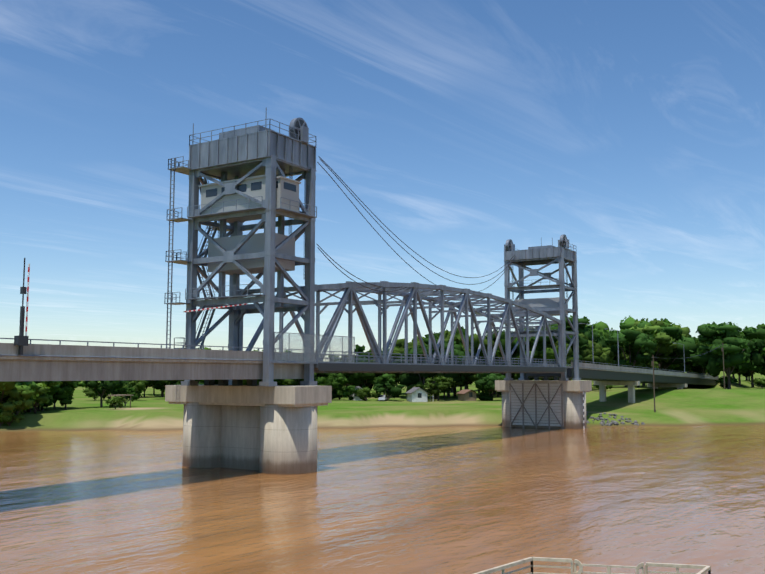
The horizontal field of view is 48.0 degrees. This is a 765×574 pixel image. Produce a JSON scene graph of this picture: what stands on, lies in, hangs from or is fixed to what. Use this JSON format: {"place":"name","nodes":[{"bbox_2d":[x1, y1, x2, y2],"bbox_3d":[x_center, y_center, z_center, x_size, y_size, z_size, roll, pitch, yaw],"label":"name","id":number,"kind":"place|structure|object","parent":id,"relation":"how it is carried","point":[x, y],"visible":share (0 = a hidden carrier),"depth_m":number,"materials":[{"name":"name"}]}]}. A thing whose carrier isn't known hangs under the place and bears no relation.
{"place":"outdoors","nodes":[
{"label":"outdoors","id":0,"kind":"place"},
{"bbox_2d":[0,343,303,380],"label":"approach deck","id":1,"kind":"object","parent":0,"point":[16,368],"visible":0.83,"depth_m":70.04,"materials":[{"name":"grey concrete"}]},
{"bbox_2d":[0,338,302,361],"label":"parapet rail","id":2,"kind":"object","parent":1,"relation":"on","point":[1,355],"visible":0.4,"depth_m":70.07,"materials":[{"name":"grey metal"}]},
{"bbox_2d":[275,333,353,362],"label":"chain-link fence","id":3,"kind":"object","parent":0,"point":[298,346],"depth_m":88.89,"materials":[{"name":"metal"}]},
{"bbox_2d":[0,425,764,573],"bbox_3d":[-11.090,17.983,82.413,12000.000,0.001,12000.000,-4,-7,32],"label":"river water","id":4,"kind":"structure","parent":0,"point":[437,500],"depth_m":63.98,"materials":[{"name":"brown liquid"}]},
{"bbox_2d":[509,383,563,428],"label":"cross bracing","id":5,"kind":"object","parent":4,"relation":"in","point":[548,403],"visible":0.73,"depth_m":152.50,"materials":[{"name":"grey metal"}]},
{"bbox_2d":[511,383,563,426],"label":"pier fender panel","id":6,"kind":"object","parent":5,"relation":"attached to","point":[528,403],"visible":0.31,"depth_m":152.68,"materials":[{"name":"grey"}]},
{"bbox_2d":[0,371,764,431],"bbox_3d":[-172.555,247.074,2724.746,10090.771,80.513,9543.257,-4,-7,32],"label":"ground","id":7,"kind":"structure","parent":0,"point":[716,404],"depth_m":168.98,"materials":[{"name":"green plant"}]},
{"bbox_2d":[108,394,133,407],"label":"picnic shelter","id":8,"kind":"object","parent":7,"relation":"on","point":[122,395],"visible":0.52,"depth_m":172.87,"materials":[{"name":"brown"}]},
{"bbox_2d":[182,402,316,474],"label":"pier shaft","id":9,"kind":"object","parent":7,"relation":"on","point":[270,439],"visible":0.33,"depth_m":86.44,"materials":[{"name":"concrete"}]},
{"bbox_2d":[165,385,331,406],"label":"pier cap","id":10,"kind":"object","parent":9,"relation":"on","point":[286,395],"visible":0.93,"depth_m":85.42,"materials":[{"name":"concrete"}]},
{"bbox_2d":[164,107,316,385],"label":"lift tower","id":11,"kind":"structure","parent":10,"relation":"on","point":[241,154],"depth_m":88.94,"materials":[{"name":"metal"}]},
{"bbox_2d":[183,303,247,311],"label":"barrier gate arm","id":12,"kind":"object","parent":11,"relation":"attached to","point":[216,307],"visible":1,"depth_m":86.73},
{"bbox_2d":[198,174,300,222],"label":"operator cabin","id":13,"kind":"object","parent":11,"relation":"on","point":[281,191],"visible":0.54,"depth_m":87.34,"materials":[{"name":"grey metal"}]},
{"bbox_2d":[206,181,295,196],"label":"operator cabin windows","id":14,"kind":"structure","parent":13,"relation":"in","point":[242,188],"depth_m":87.18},
{"bbox_2d":[208,233,567,316],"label":"counterweights","id":15,"kind":"object","parent":11,"relation":"attached to","point":[254,243],"visible":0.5,"depth_m":89.06,"materials":[{"name":"grey"}]},
{"bbox_2d":[204,377,568,385],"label":"bridge bearings","id":16,"kind":"object","parent":10,"relation":"on","point":[239,382],"visible":0.65,"depth_m":87.92,"materials":[{"name":"grey metal"}]},
{"bbox_2d":[349,387,361,399],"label":"white house walls","id":17,"kind":"structure","parent":7,"relation":"on","point":[356,398],"depth_m":219.03,"materials":[{"name":"white paint"}]},
{"bbox_2d":[0,316,764,424],"bbox_3d":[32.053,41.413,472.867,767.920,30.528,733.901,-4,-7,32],"label":"tree foliage","id":18,"kind":"object","parent":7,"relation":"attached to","point":[12,390],"visible":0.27,"depth_m":232.34,"materials":[{"name":"green plant"}]},
{"bbox_2d":[407,388,430,401],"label":"white house walls","id":19,"kind":"structure","parent":7,"relation":"on","point":[412,397],"depth_m":213.40,"materials":[{"name":"white paint"}]},
{"bbox_2d":[405,387,429,393],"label":"house roof","id":20,"kind":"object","parent":19,"relation":"on","point":[412,390],"visible":0.76,"depth_m":215.04,"materials":[{"name":"grey"}]},
{"bbox_2d":[458,391,475,400],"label":"brown shed walls","id":21,"kind":"structure","parent":7,"relation":"on","point":[463,397],"depth_m":217.34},
{"bbox_2d":[456,389,477,393],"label":"house roof","id":22,"kind":"structure","parent":21,"relation":"on","point":[463,391],"depth_m":218.31,"materials":[{"name":"brown"}]},
{"bbox_2d":[502,391,586,428],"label":"pier shaft","id":23,"kind":"object","parent":7,"relation":"on","point":[573,409],"visible":0.29,"depth_m":150.74,"materials":[{"name":"concrete"}]},
{"bbox_2d":[495,380,591,392],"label":"pier cap","id":24,"kind":"object","parent":23,"relation":"on","point":[576,386],"visible":0.64,"depth_m":152.90,"materials":[{"name":"concrete"}]},
{"bbox_2d":[504,238,580,380],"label":"lift tower","id":25,"kind":"structure","parent":24,"relation":"on","point":[547,255],"depth_m":156.02,"materials":[{"name":"metal"}]},
{"bbox_2d":[289,117,568,250],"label":"counterweight sheaves","id":26,"kind":"object","parent":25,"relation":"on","point":[304,134],"visible":0.56,"depth_m":89.92,"materials":[{"name":"metal"}]},
{"bbox_2d":[295,119,566,250],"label":"sheave webs","id":27,"kind":"object","parent":26,"relation":"on","point":[297,124],"visible":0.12,"depth_m":90.05,"materials":[{"name":"grey metal"}]},
{"bbox_2d":[586,411,644,425],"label":"bank riprap","id":28,"kind":"object","parent":7,"relation":"on","point":[602,422],"visible":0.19,"depth_m":161.52,"materials":[{"name":"grey stone"}]},
{"bbox_2d":[594,376,725,402],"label":"piers","id":29,"kind":"structure","parent":7,"relation":"on","point":[631,390],"depth_m":193.41,"materials":[{"name":"concrete"}]},
{"bbox_2d":[526,368,636,380],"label":"approach girders","id":30,"kind":"object","parent":29,"relation":"on","point":[593,375],"visible":0.71,"depth_m":167.94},
{"bbox_2d":[531,362,637,372],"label":"approach deck","id":31,"kind":"structure","parent":30,"relation":"on","point":[604,367],"depth_m":170.53,"materials":[{"name":"grey concrete"}]},
{"bbox_2d":[535,360,636,371],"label":"bridge railing","id":32,"kind":"object","parent":31,"relation":"on","point":[600,368],"visible":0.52,"depth_m":172.03,"materials":[{"name":"grey metal"}]},
{"bbox_2d":[636,373,683,383],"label":"approach girders","id":33,"kind":"object","parent":29,"relation":"on","point":[644,378],"visible":0.6,"depth_m":207.47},
{"bbox_2d":[579,323,684,372],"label":"street lights","id":34,"kind":"object","parent":33,"relation":"on","point":[618,347],"visible":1,"depth_m":178.68,"materials":[{"name":"metal"}]},
{"bbox_2d":[637,368,684,376],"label":"concrete parapet","id":35,"kind":"structure","parent":33,"relation":"on","point":[659,372],"depth_m":206.68,"materials":[{"name":"grey concrete"}]},
{"bbox_2d":[640,367,683,375],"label":"bridge railing","id":36,"kind":"object","parent":35,"relation":"on","point":[662,369],"visible":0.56,"depth_m":207.62,"materials":[{"name":"grey metal"}]},
{"bbox_2d":[655,377,716,384],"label":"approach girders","id":37,"kind":"object","parent":29,"relation":"on","point":[693,381],"visible":0.44,"depth_m":241.05,"materials":[{"name":"grey concrete"}]},
{"bbox_2d":[685,373,718,379],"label":"road surface","id":38,"kind":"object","parent":37,"relation":"on","point":[699,376],"depth_m":241.92,"materials":[{"name":"grey concrete"}]},
{"bbox_2d":[651,343,724,411],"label":"utility poles","id":39,"kind":"object","parent":7,"relation":"on","point":[652,362],"visible":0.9,"depth_m":173.90,"materials":[{"name":"brown wood"}]},
{"bbox_2d":[0,0,764,360],"label":"sky","id":40,"kind":"structure","parent":0,"point":[631,131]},
{"bbox_2d":[318,363,565,371],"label":"lift span fascia girder","id":41,"kind":"object","parent":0,"point":[370,367],"visible":0.71,"depth_m":109.16,"materials":[{"name":"grey metal"}]},
{"bbox_2d":[318,361,557,366],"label":"lift span deck slab","id":42,"kind":"structure","parent":41,"relation":"on","point":[431,363],"depth_m":110.89,"materials":[{"name":"grey concrete"}]},
{"bbox_2d":[315,350,564,366],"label":"lift span railings","id":43,"kind":"object","parent":42,"relation":"on","point":[392,360],"visible":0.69,"depth_m":112.69,"materials":[{"name":"grey metal"}]},
{"bbox_2d":[474,557,710,573],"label":"dock railing","id":44,"kind":"object","parent":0,"point":[705,569],"visible":1,"depth_m":19.17,"materials":[{"name":"grey metal"}]},
{"bbox_3d":[-65.325,1.005,8.014,9.460,4.690,94.240,-4,-7,32],"label":"approach","id":45,"kind":"object","parent":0,"visible":0},
{"bbox_2d":[14,258,28,354],"bbox_3d":[-25.713,1.365,61.396,0.500,6.950,0.800,-4,-7,32],"label":"traffic gate post","id":46,"kind":"object","parent":45,"relation":"on","point":[21,340],"visible":0.98,"depth_m":61.19,"materials":[{"name":"black metal"}]},
{"bbox_2d":[25,264,29,335],"bbox_3d":[-25.468,1.111,61.622,0.120,5.600,0.070,-4,-7,32],"label":"barrier gate arm","id":47,"kind":"object","parent":46,"relation":"attached to","point":[27,300],"visible":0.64,"depth_m":61.61},
{"label":"lift span roadway","id":48,"kind":"structure","parent":0,"visible":0},
{"bbox_2d":[238,281,561,372],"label":"truss span","id":49,"kind":"object","parent":48,"relation":"on","point":[419,293],"visible":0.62,"depth_m":118.31,"materials":[{"name":"grey metal"}]},
{"bbox_2d":[270,332,354,363],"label":"fence frame","id":50,"kind":"object","parent":49,"relation":"attached to","point":[303,362],"visible":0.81,"depth_m":87.56,"materials":[{"name":"grey metal"}]},
{"bbox_2d":[218,134,567,297],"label":"counterweight ropes","id":51,"kind":"object","parent":49,"relation":"on","point":[290,172],"visible":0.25,"depth_m":90.76,"materials":[{"name":"grey metal"}]},
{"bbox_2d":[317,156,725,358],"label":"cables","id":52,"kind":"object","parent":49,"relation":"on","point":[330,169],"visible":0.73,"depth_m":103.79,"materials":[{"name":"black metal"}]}
]}

